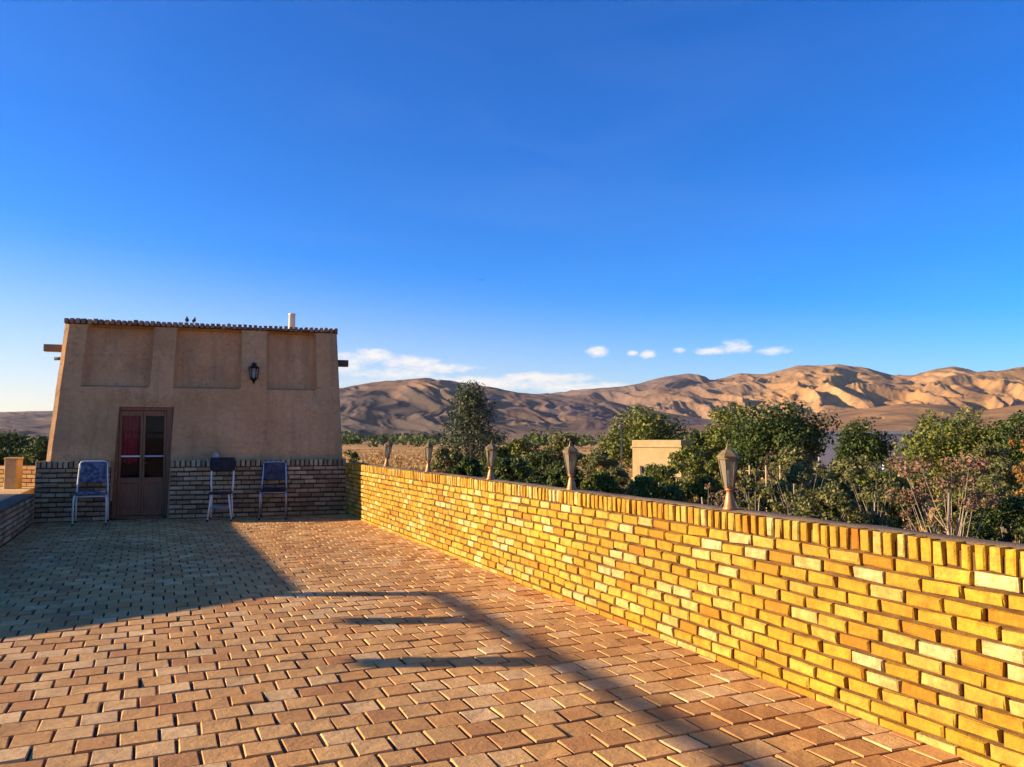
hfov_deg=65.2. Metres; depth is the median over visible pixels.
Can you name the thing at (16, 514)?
brick wall
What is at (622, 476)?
garden tree
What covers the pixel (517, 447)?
garden tree
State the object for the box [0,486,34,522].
adjoining roof
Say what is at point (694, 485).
shrub
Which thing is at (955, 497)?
shrub
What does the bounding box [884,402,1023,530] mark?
broadleaf tree
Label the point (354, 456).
broadleaf tree
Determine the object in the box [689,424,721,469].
broadleaf tree
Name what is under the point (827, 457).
grey house
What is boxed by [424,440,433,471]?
parapet lantern
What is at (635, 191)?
sky
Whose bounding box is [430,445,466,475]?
garden tree
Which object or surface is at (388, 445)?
parapet lantern
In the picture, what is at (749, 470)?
garden rail
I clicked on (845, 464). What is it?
shrub
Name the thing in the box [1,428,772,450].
distant wood
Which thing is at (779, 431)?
broadleaf tree
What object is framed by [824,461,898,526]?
shrub
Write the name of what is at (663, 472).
garden tree
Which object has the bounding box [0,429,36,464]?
broadleaf tree
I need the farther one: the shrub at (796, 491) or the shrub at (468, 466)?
the shrub at (468, 466)
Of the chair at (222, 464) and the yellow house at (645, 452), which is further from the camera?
the yellow house at (645, 452)
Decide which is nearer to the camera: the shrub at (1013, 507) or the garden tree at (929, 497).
the shrub at (1013, 507)
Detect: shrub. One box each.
[450,455,482,476]
[493,456,536,483]
[545,460,584,488]
[577,469,621,493]
[623,474,686,501]
[679,473,724,506]
[701,483,736,506]
[714,468,760,510]
[736,481,791,513]
[759,457,830,514]
[767,461,840,520]
[788,486,873,524]
[806,454,877,521]
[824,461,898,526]
[848,470,927,530]
[881,451,1002,537]
[924,489,1002,539]
[960,468,1023,542]
[963,495,1023,543]
[1007,439,1023,496]
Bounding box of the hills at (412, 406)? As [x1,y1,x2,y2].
[0,378,729,440]
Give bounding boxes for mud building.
[33,313,348,523]
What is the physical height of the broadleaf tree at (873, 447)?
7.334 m
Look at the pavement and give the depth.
4.81 m
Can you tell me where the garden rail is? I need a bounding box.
[745,465,780,511]
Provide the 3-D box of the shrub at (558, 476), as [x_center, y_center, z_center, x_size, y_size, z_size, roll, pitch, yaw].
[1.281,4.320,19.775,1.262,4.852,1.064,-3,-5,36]
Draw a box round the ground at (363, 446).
[342,441,1019,541]
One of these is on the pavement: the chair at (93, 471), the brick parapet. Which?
the chair at (93, 471)
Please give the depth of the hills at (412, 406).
1603.90 m
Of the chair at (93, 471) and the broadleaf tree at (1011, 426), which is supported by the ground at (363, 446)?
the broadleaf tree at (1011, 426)
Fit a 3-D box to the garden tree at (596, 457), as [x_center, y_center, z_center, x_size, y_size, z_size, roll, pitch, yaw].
[4.017,5.481,37.696,2.371,4.929,2.032,2,-4,-24]
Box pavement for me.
[0,514,982,766]
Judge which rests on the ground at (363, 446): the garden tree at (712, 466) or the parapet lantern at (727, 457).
the garden tree at (712, 466)
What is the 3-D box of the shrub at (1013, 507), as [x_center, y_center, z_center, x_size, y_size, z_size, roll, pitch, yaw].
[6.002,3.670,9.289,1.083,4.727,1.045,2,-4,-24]
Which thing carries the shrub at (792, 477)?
on the ground at (363, 446)
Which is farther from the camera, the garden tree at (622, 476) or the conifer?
the conifer
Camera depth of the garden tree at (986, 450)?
25.76 m
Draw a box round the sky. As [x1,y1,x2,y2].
[0,0,1023,411]
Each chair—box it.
[71,460,108,525]
[206,457,234,521]
[258,461,287,519]
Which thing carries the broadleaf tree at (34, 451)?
on the ground at (363, 446)
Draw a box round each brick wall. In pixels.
[0,465,35,486]
[0,494,34,547]
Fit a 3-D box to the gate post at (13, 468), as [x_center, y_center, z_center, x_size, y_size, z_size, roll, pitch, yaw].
[-9.207,1.652,14.773,0.240,0.575,0.240,0,-4,-4]
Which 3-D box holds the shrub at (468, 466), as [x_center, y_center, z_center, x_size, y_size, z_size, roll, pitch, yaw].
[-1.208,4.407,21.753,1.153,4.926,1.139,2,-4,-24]
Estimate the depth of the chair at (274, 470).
14.08 m
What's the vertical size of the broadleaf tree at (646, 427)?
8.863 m
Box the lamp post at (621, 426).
[618,424,623,467]
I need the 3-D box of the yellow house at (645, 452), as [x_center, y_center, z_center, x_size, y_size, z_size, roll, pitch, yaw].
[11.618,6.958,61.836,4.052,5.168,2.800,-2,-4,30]
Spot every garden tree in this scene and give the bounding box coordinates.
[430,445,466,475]
[478,446,510,477]
[497,437,549,467]
[524,450,555,484]
[534,431,588,476]
[577,447,620,479]
[600,466,632,493]
[639,463,695,502]
[667,443,715,501]
[700,452,745,501]
[759,446,819,501]
[895,471,935,527]
[958,442,1023,531]
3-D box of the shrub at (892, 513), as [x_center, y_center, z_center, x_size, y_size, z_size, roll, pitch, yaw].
[6.101,3.829,12.793,1.099,4.923,1.179,0,-4,-1]
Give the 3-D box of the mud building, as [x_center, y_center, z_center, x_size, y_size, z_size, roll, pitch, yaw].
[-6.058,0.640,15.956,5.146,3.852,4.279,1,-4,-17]
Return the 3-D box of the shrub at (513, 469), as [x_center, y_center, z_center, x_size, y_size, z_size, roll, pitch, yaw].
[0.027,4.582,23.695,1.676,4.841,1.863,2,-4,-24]
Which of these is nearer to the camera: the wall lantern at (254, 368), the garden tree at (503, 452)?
the wall lantern at (254, 368)
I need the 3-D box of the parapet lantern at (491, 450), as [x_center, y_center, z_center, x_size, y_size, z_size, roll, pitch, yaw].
[-0.230,0.839,8.803,0.128,0.437,0.147,0,-3,45]
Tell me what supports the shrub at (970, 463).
on the ground at (363, 446)
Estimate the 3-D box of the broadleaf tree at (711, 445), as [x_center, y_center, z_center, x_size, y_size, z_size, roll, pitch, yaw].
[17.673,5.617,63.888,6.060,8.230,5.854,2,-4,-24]
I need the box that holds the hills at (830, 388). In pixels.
[0,364,1023,419]
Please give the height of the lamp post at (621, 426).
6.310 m
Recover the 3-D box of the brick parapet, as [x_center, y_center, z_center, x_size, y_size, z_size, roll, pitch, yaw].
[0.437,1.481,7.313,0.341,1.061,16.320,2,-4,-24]
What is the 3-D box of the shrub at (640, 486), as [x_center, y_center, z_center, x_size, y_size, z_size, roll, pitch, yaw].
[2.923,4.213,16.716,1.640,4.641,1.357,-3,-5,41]
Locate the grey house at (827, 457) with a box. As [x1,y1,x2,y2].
[781,431,930,480]
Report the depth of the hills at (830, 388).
2406.26 m
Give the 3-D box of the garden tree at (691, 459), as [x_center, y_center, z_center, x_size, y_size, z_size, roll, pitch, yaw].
[7.683,5.093,33.609,2.385,5.190,2.449,-2,-4,30]
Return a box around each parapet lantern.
[384,440,392,466]
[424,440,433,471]
[485,440,497,479]
[562,441,578,489]
[716,442,738,509]
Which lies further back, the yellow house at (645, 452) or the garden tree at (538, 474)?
the yellow house at (645, 452)
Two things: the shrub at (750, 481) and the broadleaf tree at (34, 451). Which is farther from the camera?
the broadleaf tree at (34, 451)
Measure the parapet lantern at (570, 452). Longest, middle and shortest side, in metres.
0.437 x 0.147 x 0.127 m
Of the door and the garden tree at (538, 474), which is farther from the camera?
the garden tree at (538, 474)
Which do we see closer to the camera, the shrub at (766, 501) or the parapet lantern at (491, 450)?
the parapet lantern at (491, 450)
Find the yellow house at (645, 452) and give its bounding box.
[631,440,691,501]
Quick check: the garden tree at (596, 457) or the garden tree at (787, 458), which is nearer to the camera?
the garden tree at (787, 458)
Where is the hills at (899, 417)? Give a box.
[475,403,1023,444]
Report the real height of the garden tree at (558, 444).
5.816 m
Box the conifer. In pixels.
[430,380,505,476]
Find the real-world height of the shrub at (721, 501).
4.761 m
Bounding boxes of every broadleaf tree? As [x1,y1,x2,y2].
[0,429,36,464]
[9,434,48,464]
[344,438,360,511]
[596,403,690,470]
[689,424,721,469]
[700,402,766,485]
[711,398,842,481]
[829,416,898,475]
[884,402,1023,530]
[983,410,1023,497]
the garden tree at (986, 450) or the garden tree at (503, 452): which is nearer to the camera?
the garden tree at (986, 450)
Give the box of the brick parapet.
[345,462,1023,766]
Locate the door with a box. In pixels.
[111,407,173,519]
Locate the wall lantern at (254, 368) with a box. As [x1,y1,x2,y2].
[248,362,259,384]
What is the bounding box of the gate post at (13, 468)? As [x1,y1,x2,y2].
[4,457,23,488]
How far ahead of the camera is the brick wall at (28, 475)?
15.28 m
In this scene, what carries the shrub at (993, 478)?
on the ground at (363, 446)
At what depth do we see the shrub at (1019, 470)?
15.97 m
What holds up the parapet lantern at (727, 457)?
on the brick parapet
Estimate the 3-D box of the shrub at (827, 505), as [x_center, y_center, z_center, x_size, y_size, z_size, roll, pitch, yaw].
[4.308,3.782,10.693,1.257,4.755,1.206,-2,-4,23]

